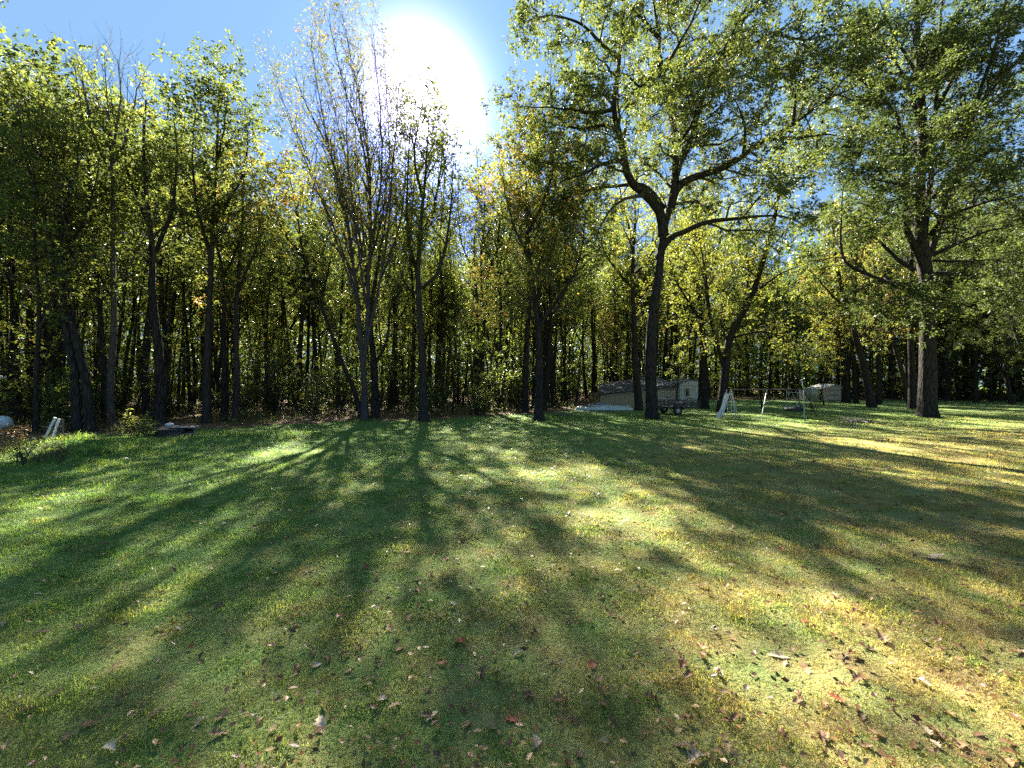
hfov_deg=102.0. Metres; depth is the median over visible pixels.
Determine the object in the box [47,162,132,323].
forest tree
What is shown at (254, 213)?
forest tree
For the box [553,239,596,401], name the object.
forest tree
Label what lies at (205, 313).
slim tree
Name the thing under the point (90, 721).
fallen leaf
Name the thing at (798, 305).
forest tree
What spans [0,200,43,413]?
forest tree
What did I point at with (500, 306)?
maple tree
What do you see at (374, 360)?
maple tree
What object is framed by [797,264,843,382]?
forest tree
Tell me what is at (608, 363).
young tree
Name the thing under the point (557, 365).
young tree
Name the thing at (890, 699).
fallen leaf
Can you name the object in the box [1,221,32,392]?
slim tree
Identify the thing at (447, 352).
forest tree
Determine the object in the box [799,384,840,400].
shed
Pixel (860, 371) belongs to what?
young tree
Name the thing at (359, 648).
fallen leaf
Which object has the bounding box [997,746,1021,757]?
fallen leaf
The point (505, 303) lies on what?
slim tree
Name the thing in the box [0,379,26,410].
shrub
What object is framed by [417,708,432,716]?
fallen leaf
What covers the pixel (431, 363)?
forest tree
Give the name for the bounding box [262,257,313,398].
forest tree
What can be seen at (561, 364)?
young tree
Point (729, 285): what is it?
forest tree
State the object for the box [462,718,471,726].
fallen leaf
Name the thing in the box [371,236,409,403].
slim tree
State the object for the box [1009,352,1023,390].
young tree
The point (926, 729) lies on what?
fallen leaf
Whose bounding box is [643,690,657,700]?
fallen leaf
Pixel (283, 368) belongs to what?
young tree
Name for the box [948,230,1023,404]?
oak tree
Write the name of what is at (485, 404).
shrub
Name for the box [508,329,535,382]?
young tree
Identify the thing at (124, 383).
shrub
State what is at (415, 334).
slim tree
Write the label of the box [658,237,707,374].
forest tree
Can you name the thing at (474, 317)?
slim tree
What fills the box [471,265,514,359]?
forest tree
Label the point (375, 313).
forest tree
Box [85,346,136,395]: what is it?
young tree
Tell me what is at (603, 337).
forest tree
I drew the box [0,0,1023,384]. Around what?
sky
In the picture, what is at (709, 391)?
forest tree
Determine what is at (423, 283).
slim tree
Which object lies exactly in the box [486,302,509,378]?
forest tree
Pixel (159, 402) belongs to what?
oak tree
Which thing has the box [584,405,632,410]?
overturned boat
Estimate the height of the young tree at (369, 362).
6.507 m
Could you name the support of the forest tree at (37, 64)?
on the forest floor
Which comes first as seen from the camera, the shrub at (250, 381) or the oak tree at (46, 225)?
the oak tree at (46, 225)
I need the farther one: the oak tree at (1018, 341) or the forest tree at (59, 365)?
the oak tree at (1018, 341)
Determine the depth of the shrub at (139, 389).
41.78 m
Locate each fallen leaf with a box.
[1,737,9,749]
[15,704,35,711]
[46,684,68,696]
[59,729,74,742]
[78,719,100,725]
[102,739,115,750]
[114,693,128,703]
[149,706,163,718]
[177,742,186,752]
[193,716,206,727]
[204,726,225,735]
[214,601,222,608]
[215,704,232,720]
[293,663,301,672]
[310,661,320,666]
[313,715,326,735]
[324,655,331,662]
[355,643,361,651]
[375,694,387,700]
[387,700,404,708]
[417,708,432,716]
[423,710,437,722]
[456,635,464,642]
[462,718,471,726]
[478,743,488,749]
[479,668,485,679]
[486,720,496,728]
[504,714,518,721]
[514,646,523,654]
[524,690,531,701]
[531,733,540,749]
[551,690,567,700]
[567,715,579,723]
[575,749,582,758]
[588,659,594,668]
[594,675,602,681]
[597,699,611,706]
[599,684,606,692]
[613,719,619,728]
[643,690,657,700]
[675,740,689,745]
[679,659,687,668]
[682,669,693,678]
[687,743,705,763]
[695,641,706,648]
[711,746,725,754]
[714,666,724,676]
[722,739,731,752]
[728,709,739,721]
[768,649,788,657]
[775,725,789,743]
[792,695,802,702]
[794,689,802,699]
[800,662,809,674]
[816,730,826,743]
[827,691,845,700]
[835,680,847,685]
[852,672,864,681]
[856,709,865,719]
[858,739,875,746]
[876,629,889,641]
[885,696,896,702]
[917,674,930,684]
[920,725,933,734]
[926,746,935,756]
[927,553,944,558]
[930,739,941,747]
[931,731,946,740]
[934,618,942,624]
[935,644,947,649]
[951,642,966,650]
[956,739,966,747]
[973,731,983,735]
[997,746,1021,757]
[1001,736,1016,745]
[1005,755,1014,767]
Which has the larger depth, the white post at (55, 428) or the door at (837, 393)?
the door at (837, 393)
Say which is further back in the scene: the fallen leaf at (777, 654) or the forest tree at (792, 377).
the forest tree at (792, 377)
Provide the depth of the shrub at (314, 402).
22.45 m
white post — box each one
[42,417,56,441]
[50,419,60,439]
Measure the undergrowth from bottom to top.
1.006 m
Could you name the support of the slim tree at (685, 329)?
on the forest floor
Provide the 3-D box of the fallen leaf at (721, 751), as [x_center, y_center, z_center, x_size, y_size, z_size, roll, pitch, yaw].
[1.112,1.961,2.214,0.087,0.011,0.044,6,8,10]
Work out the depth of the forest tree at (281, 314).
37.21 m
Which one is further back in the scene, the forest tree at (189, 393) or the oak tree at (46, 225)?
the forest tree at (189, 393)
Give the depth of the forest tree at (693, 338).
69.10 m
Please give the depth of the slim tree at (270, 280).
25.73 m
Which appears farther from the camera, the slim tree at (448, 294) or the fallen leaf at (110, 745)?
the slim tree at (448, 294)
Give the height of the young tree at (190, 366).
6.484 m
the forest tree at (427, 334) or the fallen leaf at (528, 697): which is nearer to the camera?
the fallen leaf at (528, 697)
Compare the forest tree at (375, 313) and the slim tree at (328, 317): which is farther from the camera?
the forest tree at (375, 313)
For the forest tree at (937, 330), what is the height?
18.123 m
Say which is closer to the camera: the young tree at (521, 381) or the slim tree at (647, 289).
the young tree at (521, 381)
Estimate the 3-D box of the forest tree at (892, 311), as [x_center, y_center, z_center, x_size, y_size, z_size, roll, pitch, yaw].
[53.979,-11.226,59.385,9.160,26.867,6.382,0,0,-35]
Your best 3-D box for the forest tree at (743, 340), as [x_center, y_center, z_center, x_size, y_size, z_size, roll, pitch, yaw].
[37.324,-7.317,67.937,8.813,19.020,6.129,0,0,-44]
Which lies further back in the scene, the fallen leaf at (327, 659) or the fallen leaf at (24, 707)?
the fallen leaf at (327, 659)
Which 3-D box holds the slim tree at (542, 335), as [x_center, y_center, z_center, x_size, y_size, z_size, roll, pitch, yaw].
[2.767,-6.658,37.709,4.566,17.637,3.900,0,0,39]
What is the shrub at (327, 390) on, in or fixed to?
on the forest floor
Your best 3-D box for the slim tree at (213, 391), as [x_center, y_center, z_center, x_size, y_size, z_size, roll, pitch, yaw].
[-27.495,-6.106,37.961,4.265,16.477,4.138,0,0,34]
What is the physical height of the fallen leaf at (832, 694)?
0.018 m
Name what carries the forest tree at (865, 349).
on the forest floor
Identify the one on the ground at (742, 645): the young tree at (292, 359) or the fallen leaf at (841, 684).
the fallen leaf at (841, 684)
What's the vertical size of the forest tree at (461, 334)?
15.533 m
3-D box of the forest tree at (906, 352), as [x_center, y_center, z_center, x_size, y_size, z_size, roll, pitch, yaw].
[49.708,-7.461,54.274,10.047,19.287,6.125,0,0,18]
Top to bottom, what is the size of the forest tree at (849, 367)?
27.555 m
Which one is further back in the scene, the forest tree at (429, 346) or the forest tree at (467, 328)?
the forest tree at (467, 328)
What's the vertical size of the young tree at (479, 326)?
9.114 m
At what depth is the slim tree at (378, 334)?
48.46 m
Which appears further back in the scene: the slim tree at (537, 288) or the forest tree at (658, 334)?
the forest tree at (658, 334)
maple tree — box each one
[47,18,185,427]
[134,28,290,423]
[160,135,288,420]
[180,124,328,421]
[226,148,360,417]
[246,0,438,420]
[353,160,430,417]
[354,65,492,421]
[360,141,419,405]
[372,110,447,405]
[409,112,474,405]
[434,127,509,397]
[458,98,624,420]
[460,128,542,407]
[655,195,758,408]
[664,141,856,411]
[787,202,915,407]
[791,189,892,402]
[811,214,876,403]
[846,223,944,404]
[846,234,909,403]
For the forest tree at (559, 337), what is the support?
on the forest floor
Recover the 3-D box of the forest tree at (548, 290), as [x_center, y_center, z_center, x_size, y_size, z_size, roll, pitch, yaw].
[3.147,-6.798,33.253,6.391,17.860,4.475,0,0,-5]
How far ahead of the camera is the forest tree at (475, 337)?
52.27 m
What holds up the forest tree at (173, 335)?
on the forest floor
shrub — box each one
[0,356,29,414]
[0,368,31,426]
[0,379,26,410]
[2,382,42,416]
[8,369,62,419]
[20,366,96,431]
[45,377,129,421]
[57,366,136,419]
[89,363,150,415]
[126,373,174,418]
[131,380,153,400]
[166,388,195,415]
[170,377,190,399]
[171,383,182,400]
[184,383,241,412]
[212,377,267,415]
[227,341,300,415]
[229,373,262,410]
[240,369,262,395]
[243,381,271,406]
[279,375,317,413]
[281,370,310,402]
[291,367,338,419]
[297,382,328,410]
[315,363,360,410]
[315,370,340,403]
[350,381,370,408]
[367,382,389,407]
[385,373,405,399]
[400,377,432,411]
[402,370,450,414]
[428,374,453,411]
[428,393,449,413]
[448,375,465,395]
[451,387,466,402]
[460,382,490,414]
[466,388,502,413]
[473,357,514,408]
[496,360,535,410]
[497,378,530,406]
[554,369,580,403]
[569,386,575,399]
[709,373,718,392]
[795,388,821,410]
[873,372,890,398]
[895,376,903,397]
[963,380,988,395]
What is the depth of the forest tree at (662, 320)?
49.53 m
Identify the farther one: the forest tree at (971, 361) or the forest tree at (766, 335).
the forest tree at (766, 335)
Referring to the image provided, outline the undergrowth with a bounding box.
[0,392,1007,435]
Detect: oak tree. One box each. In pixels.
[0,49,95,425]
[0,56,127,416]
[0,63,136,432]
[0,69,144,432]
[69,61,244,425]
[478,0,916,419]
[579,144,691,409]
[735,0,1023,417]
[856,176,946,408]
[895,175,996,400]
[938,233,1018,402]
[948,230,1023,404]
[949,206,1023,365]
[954,282,997,390]
[965,254,1022,390]
[966,187,1023,362]
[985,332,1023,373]
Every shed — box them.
[589,376,697,406]
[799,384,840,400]
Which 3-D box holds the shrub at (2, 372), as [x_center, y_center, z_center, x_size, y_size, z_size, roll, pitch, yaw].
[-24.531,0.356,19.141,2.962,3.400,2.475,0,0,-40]
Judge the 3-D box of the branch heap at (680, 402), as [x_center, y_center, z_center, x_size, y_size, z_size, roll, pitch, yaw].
[11.258,1.306,27.488,2.238,0.257,1.219,0,0,-8]
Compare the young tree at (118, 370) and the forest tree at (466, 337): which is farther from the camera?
the forest tree at (466, 337)
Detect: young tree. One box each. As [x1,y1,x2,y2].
[0,288,49,393]
[0,289,43,361]
[0,306,34,373]
[0,317,105,403]
[0,339,32,395]
[31,248,108,382]
[34,291,110,374]
[75,260,141,421]
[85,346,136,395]
[87,313,141,375]
[90,322,145,421]
[117,304,178,420]
[122,334,161,402]
[138,359,191,393]
[150,269,193,378]
[151,338,215,405]
[152,332,216,394]
[169,326,212,418]
[193,308,233,383]
[211,336,249,387]
[231,305,303,416]
[232,307,268,395]
[240,342,277,392]
[247,312,298,390]
[254,311,305,391]
[267,329,300,411]
[277,328,306,405]
[292,347,313,384]
[308,298,358,407]
[310,347,334,403]
[311,269,364,406]
[315,322,360,413]
[318,318,354,393]
[334,290,383,411]
[335,331,390,392]
[345,314,393,395]
[357,332,397,407]
[368,338,412,406]
[375,332,390,389]
[378,317,418,406]
[379,326,418,411]
[380,335,409,402]
[385,287,452,382]
[390,329,417,394]
[390,335,427,397]
[403,334,432,382]
[409,348,452,390]
[410,342,436,391]
[422,299,465,391]
[431,259,486,414]
[431,351,463,390]
[440,315,507,401]
[450,276,501,414]
[456,352,472,391]
[459,349,474,399]
[476,261,516,410]
[486,350,519,403]
[493,276,527,412]
[494,338,517,400]
[503,359,534,400]
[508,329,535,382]
[512,315,543,396]
[542,337,567,398]
[553,347,577,398]
[556,305,591,400]
[566,352,587,398]
[566,352,601,404]
[574,350,588,385]
[582,354,603,391]
[584,338,606,384]
[598,345,623,382]
[612,344,644,378]
[612,346,632,378]
[622,331,645,379]
[663,332,691,401]
[665,334,698,378]
[711,359,720,395]
[730,335,770,408]
[731,359,754,390]
[736,346,764,396]
[745,345,768,395]
[777,346,824,406]
[794,348,846,404]
[805,370,826,383]
[846,358,882,397]
[851,349,875,398]
[866,346,900,400]
[892,351,917,398]
[938,337,972,380]
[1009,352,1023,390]
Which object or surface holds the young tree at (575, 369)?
on the forest floor
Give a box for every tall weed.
[113,424,127,436]
[119,408,153,435]
[119,417,143,436]
[131,416,154,436]
[144,421,158,435]
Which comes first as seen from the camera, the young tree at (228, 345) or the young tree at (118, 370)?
the young tree at (118, 370)
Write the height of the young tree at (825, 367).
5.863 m
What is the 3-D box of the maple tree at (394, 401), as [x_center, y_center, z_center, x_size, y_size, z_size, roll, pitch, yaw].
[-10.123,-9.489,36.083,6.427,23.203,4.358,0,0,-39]
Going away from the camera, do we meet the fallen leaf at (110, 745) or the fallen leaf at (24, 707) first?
the fallen leaf at (110, 745)
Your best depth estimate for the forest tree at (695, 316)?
60.81 m
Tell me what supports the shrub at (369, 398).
on the forest floor
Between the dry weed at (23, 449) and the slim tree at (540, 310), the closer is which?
the dry weed at (23, 449)
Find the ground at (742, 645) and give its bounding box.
[0,385,1023,767]
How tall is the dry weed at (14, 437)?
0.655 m
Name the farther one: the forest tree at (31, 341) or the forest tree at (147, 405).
the forest tree at (31, 341)
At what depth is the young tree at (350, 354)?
30.75 m
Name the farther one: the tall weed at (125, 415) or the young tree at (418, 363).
the young tree at (418, 363)
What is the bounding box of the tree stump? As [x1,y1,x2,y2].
[152,428,192,436]
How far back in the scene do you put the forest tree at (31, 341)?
31.79 m
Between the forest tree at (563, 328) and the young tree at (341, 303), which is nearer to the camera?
the young tree at (341, 303)
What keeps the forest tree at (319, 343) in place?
on the forest floor
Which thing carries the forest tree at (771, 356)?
on the forest floor
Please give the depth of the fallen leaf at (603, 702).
2.54 m
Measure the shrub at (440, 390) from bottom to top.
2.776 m
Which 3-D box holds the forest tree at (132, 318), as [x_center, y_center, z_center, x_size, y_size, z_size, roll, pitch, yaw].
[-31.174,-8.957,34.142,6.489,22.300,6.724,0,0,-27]
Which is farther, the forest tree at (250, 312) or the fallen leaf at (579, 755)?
the forest tree at (250, 312)
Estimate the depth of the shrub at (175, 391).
35.83 m
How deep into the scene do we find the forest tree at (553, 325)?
48.07 m
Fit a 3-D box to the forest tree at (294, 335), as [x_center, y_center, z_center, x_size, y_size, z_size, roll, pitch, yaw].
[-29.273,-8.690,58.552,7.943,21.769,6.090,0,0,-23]
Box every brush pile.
[101,418,166,429]
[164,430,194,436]
[831,416,885,423]
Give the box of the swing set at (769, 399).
[730,389,816,418]
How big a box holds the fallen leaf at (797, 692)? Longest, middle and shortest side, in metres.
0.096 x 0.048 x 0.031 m
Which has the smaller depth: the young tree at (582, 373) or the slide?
the slide
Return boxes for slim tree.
[0,63,23,231]
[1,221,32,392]
[2,221,31,363]
[11,199,98,415]
[50,171,163,415]
[62,110,130,421]
[88,154,206,419]
[115,164,192,276]
[121,189,206,413]
[126,188,221,398]
[136,113,208,406]
[145,184,209,411]
[156,242,213,400]
[172,219,225,381]
[188,254,232,405]
[195,122,263,334]
[214,198,287,415]
[227,245,276,405]
[233,229,272,333]
[244,260,295,406]
[247,160,303,414]
[252,213,300,405]
[291,201,347,389]
[313,283,347,368]
[340,184,388,407]
[357,224,387,378]
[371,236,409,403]
[373,299,405,377]
[373,302,391,374]
[380,267,433,361]
[399,258,436,394]
[400,249,433,311]
[422,184,475,405]
[422,251,469,399]
[424,244,459,383]
[446,302,471,394]
[451,201,505,407]
[458,278,501,401]
[465,205,535,403]
[467,196,514,406]
[467,263,489,352]
[474,247,513,401]
[487,233,518,353]
[487,272,511,388]
[488,281,517,382]
[501,262,547,402]
[505,217,524,401]
[507,270,533,380]
[511,214,572,407]
[512,254,577,407]
[514,269,542,369]
[522,207,571,408]
[522,234,545,369]
[523,215,573,385]
[543,248,580,377]
[547,294,580,397]
[548,282,590,392]
[557,306,571,397]
[568,263,586,400]
[571,242,618,406]
[572,275,589,399]
[581,275,610,382]
[583,256,607,383]
[595,266,622,382]
[599,307,620,381]
[614,283,647,330]
[636,265,666,326]
[658,272,690,380]
[673,271,707,375]
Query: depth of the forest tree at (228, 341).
43.73 m
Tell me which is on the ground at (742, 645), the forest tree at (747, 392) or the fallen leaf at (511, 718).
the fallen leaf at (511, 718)
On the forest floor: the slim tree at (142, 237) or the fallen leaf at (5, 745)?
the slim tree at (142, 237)
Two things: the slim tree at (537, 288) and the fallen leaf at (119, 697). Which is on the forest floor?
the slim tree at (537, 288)
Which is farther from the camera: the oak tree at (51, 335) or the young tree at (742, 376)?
the young tree at (742, 376)
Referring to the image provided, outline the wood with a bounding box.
[0,197,1023,402]
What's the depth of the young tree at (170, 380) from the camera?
29.22 m
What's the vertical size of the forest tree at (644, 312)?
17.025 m
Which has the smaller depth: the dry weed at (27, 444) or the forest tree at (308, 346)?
the dry weed at (27, 444)
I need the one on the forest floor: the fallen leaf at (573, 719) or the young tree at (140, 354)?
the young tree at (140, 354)
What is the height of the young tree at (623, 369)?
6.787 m
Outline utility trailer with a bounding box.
[641,398,700,414]
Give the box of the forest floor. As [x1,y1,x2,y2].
[0,391,1023,437]
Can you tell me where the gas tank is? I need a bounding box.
[0,416,13,434]
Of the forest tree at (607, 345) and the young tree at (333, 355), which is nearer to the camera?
the young tree at (333, 355)
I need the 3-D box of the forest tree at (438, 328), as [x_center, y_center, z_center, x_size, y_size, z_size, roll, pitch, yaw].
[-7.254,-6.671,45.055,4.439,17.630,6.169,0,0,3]
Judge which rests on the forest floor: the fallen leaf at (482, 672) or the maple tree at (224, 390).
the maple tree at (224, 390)
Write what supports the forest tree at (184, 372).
on the forest floor
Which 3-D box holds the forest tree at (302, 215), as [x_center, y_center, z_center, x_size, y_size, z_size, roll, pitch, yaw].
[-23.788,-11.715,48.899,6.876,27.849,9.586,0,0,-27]
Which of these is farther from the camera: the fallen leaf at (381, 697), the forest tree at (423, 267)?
the forest tree at (423, 267)
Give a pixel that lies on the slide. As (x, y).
(720, 413)
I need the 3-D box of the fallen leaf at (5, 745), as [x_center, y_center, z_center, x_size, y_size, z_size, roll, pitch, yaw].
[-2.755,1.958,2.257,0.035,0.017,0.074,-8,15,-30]
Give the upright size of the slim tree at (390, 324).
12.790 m
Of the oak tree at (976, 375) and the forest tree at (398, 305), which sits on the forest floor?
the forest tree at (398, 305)
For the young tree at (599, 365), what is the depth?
62.98 m
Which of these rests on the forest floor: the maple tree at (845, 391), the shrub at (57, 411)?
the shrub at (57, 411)
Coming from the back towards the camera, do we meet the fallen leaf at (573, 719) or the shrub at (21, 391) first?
the shrub at (21, 391)
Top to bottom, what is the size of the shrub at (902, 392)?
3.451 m
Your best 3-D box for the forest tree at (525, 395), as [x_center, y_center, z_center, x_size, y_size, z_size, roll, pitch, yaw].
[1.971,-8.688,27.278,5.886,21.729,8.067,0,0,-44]
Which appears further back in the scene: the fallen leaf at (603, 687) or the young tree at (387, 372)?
the young tree at (387, 372)
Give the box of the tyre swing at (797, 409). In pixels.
[783,390,803,411]
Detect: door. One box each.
[658,390,666,403]
[667,390,675,401]
[828,390,833,399]
[834,390,840,399]
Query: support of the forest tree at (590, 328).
on the forest floor
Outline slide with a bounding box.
[716,389,731,417]
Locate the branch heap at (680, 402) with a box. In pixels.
[665,401,698,404]
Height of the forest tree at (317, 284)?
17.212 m
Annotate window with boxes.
[685,388,689,396]
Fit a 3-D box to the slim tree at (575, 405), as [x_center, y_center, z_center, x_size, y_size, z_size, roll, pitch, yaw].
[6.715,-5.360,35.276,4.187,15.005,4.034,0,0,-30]
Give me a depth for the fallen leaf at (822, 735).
2.31 m
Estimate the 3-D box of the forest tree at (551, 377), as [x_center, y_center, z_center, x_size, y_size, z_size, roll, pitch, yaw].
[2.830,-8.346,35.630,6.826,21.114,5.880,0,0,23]
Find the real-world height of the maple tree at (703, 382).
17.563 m
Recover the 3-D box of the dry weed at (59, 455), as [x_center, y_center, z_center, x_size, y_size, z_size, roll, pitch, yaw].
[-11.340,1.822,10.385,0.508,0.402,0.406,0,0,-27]
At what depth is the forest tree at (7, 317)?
33.20 m
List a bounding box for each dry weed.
[0,427,16,451]
[0,440,19,453]
[1,426,26,446]
[1,437,40,464]
[2,434,46,454]
[2,446,22,462]
[8,427,35,448]
[11,442,38,459]
[38,450,56,462]
[48,444,65,457]
[49,448,69,463]
[52,445,76,460]
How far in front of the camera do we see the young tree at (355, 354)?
28.92 m
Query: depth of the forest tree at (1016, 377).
49.09 m
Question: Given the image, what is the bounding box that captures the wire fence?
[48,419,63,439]
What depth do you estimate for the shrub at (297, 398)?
27.09 m
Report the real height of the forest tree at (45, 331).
26.776 m
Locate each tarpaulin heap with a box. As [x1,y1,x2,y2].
[575,405,584,410]
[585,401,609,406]
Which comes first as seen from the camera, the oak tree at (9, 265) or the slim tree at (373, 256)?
the oak tree at (9, 265)
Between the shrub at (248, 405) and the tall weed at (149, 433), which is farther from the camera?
the shrub at (248, 405)
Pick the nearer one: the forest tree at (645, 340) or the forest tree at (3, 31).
the forest tree at (3, 31)
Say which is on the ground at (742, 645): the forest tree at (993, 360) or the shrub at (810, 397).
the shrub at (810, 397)
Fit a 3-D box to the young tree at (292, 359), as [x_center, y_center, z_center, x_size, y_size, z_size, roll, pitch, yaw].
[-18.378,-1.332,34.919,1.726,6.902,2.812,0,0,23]
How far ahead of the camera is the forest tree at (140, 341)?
41.34 m
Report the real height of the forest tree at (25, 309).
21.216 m
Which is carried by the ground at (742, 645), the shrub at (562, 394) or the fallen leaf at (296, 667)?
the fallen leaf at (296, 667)
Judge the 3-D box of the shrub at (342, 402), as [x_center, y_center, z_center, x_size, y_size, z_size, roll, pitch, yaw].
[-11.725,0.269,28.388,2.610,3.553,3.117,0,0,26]
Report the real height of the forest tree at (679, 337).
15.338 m
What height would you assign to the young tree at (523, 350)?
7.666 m
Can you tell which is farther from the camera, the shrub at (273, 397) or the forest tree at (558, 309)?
the forest tree at (558, 309)
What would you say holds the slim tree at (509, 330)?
on the forest floor
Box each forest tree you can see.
[0,0,107,225]
[0,22,90,165]
[0,27,47,201]
[0,74,95,432]
[0,110,42,376]
[0,168,110,405]
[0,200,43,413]
[1,251,43,383]
[3,59,155,409]
[5,263,42,387]
[7,37,162,423]
[17,117,118,346]
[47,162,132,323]
[61,150,167,384]
[69,240,129,401]
[70,259,146,389]
[70,268,125,345]
[76,57,224,371]
[84,104,196,414]
[100,141,182,407]
[116,73,255,421]
[118,195,183,400]
[120,250,186,397]
[129,215,188,331]
[135,217,219,405]
[139,220,204,343]
[149,188,244,411]
[149,297,194,368]
[156,190,267,403]
[176,269,229,398]
[178,146,218,401]
[178,240,233,372]
[191,205,269,408]
[196,138,273,398]
[199,250,261,400]
[204,212,290,392]
[212,208,296,397]
[215,303,252,379]
[216,251,275,364]
[217,160,287,399]
[239,243,288,390]
[239,264,291,401]
[240,285,276,382]
[241,283,296,369]
[243,299,277,354]
[250,204,303,405]
[254,221,333,398]
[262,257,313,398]
[263,125,377,409]
[263,201,343,398]
[276,266,306,380]
[277,165,321,384]
[286,200,345,401]
[288,212,344,392]
[292,226,346,361]
[304,229,354,356]
[306,127,388,298]
[321,198,388,404]
[322,210,365,352]
[323,256,340,376]
[325,236,362,371]
[326,258,378,343]
[335,238,389,351]
[338,205,406,373]
[343,255,385,378]
[347,228,388,356]
[374,204,444,408]
[378,209,424,331]
[380,253,416,401]
[383,239,433,398]
[384,262,425,395]
[396,231,448,349]
[398,309,417,383]
[400,266,435,351]
[408,213,470,394]
[408,303,431,394]
[422,247,477,403]
[423,227,451,398]
[423,243,470,401]
[423,316,463,397]
[427,283,456,384]
[428,256,464,384]
[429,257,470,402]
[431,212,461,395]
[446,259,483,375]
[453,156,532,393]
[453,293,479,383]
[459,240,486,393]
[459,266,493,395]
[469,218,513,396]
[470,289,494,380]
[471,202,514,391]
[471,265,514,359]
[483,234,530,383]
[486,237,524,405]
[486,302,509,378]
[489,83,604,412]
[498,288,531,375]
[504,166,583,406]
[504,252,554,399]
[508,292,543,367]
[516,214,589,407]
[530,185,580,400]
[531,172,609,410]
[532,266,568,358]
[543,247,585,362]
[543,253,598,354]
[543,324,574,353]
[552,236,605,405]
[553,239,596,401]
[553,249,586,401]
[553,327,574,372]
[567,279,595,398]
[572,183,609,392]
[579,268,608,390]
[579,280,607,361]
[580,308,613,374]
[581,284,629,381]
[593,188,632,380]
[594,208,657,381]
[598,227,647,377]
[598,285,623,381]
[600,215,660,377]
[603,258,646,381]
[604,277,622,372]
[610,291,648,376]
[611,253,668,379]
[612,280,668,363]
[618,256,654,370]
[621,279,646,376]
[623,301,665,368]
[635,230,677,374]
[646,195,727,380]
[653,186,723,379]
[657,316,688,378]
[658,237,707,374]
[658,245,693,374]
[661,258,719,377]
[664,266,705,378]
[665,170,729,398]
[665,290,698,373]
[681,311,706,355]
[687,247,732,376]
[705,227,742,342]
[706,275,749,395]
[708,297,734,359]
[710,209,768,396]
[714,258,755,395]
[722,279,756,367]
[723,294,759,396]
[730,277,774,397]
[733,234,800,397]
[742,284,777,395]
[748,293,782,396]
[750,295,802,396]
[751,313,776,393]
[764,268,795,395]
[771,280,818,397]
[781,245,827,396]
[784,303,812,387]
[790,273,820,384]
[790,275,835,383]
[794,200,886,383]
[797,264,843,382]
[808,292,845,384]
[811,298,847,383]
[813,249,836,383]
[815,232,863,384]
[821,188,900,395]
[828,252,869,396]
[846,316,886,377]
[863,258,918,382]
[869,258,900,397]
[870,233,907,396]
[877,204,938,398]
[887,312,943,369]
[891,200,978,399]
[893,195,976,398]
[904,263,955,365]
[908,202,943,392]
[935,149,1023,400]
[936,276,978,399]
[956,215,994,389]
[980,309,1015,399]
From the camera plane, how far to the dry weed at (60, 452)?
10.74 m
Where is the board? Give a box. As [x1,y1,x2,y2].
[159,426,200,427]
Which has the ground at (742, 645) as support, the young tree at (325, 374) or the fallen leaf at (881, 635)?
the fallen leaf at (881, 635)
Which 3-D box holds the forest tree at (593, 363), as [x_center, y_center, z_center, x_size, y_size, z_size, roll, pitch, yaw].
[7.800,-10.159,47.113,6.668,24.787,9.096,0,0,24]
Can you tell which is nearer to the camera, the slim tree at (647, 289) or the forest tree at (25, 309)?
the forest tree at (25, 309)
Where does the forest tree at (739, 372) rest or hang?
on the forest floor
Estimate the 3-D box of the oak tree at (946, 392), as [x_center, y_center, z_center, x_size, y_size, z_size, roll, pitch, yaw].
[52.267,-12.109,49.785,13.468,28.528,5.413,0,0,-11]
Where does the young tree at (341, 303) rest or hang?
on the forest floor
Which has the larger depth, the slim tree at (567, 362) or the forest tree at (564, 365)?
the slim tree at (567, 362)
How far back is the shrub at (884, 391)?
54.15 m
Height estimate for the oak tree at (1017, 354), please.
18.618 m
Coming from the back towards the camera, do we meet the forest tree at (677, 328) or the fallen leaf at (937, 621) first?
the forest tree at (677, 328)
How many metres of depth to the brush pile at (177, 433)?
15.88 m
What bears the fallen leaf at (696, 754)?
on the ground at (742, 645)
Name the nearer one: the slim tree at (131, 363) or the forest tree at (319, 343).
the slim tree at (131, 363)
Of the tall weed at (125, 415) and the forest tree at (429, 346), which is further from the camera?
the forest tree at (429, 346)
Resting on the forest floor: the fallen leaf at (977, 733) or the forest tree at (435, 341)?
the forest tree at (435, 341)
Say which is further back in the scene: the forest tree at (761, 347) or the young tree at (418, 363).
the forest tree at (761, 347)
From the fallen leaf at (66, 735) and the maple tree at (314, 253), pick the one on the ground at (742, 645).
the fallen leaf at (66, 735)
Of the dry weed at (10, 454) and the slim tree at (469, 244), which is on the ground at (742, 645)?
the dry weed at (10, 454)
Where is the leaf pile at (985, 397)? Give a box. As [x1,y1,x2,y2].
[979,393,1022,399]
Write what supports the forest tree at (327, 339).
on the forest floor
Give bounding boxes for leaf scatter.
[0,397,1023,767]
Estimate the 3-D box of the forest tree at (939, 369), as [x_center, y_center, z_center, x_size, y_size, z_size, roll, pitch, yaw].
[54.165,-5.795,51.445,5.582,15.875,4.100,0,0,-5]
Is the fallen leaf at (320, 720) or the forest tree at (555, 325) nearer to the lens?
the fallen leaf at (320, 720)
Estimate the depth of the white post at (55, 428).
13.50 m
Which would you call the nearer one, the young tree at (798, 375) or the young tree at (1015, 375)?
the young tree at (798, 375)
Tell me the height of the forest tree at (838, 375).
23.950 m
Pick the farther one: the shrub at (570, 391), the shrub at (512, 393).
the shrub at (570, 391)

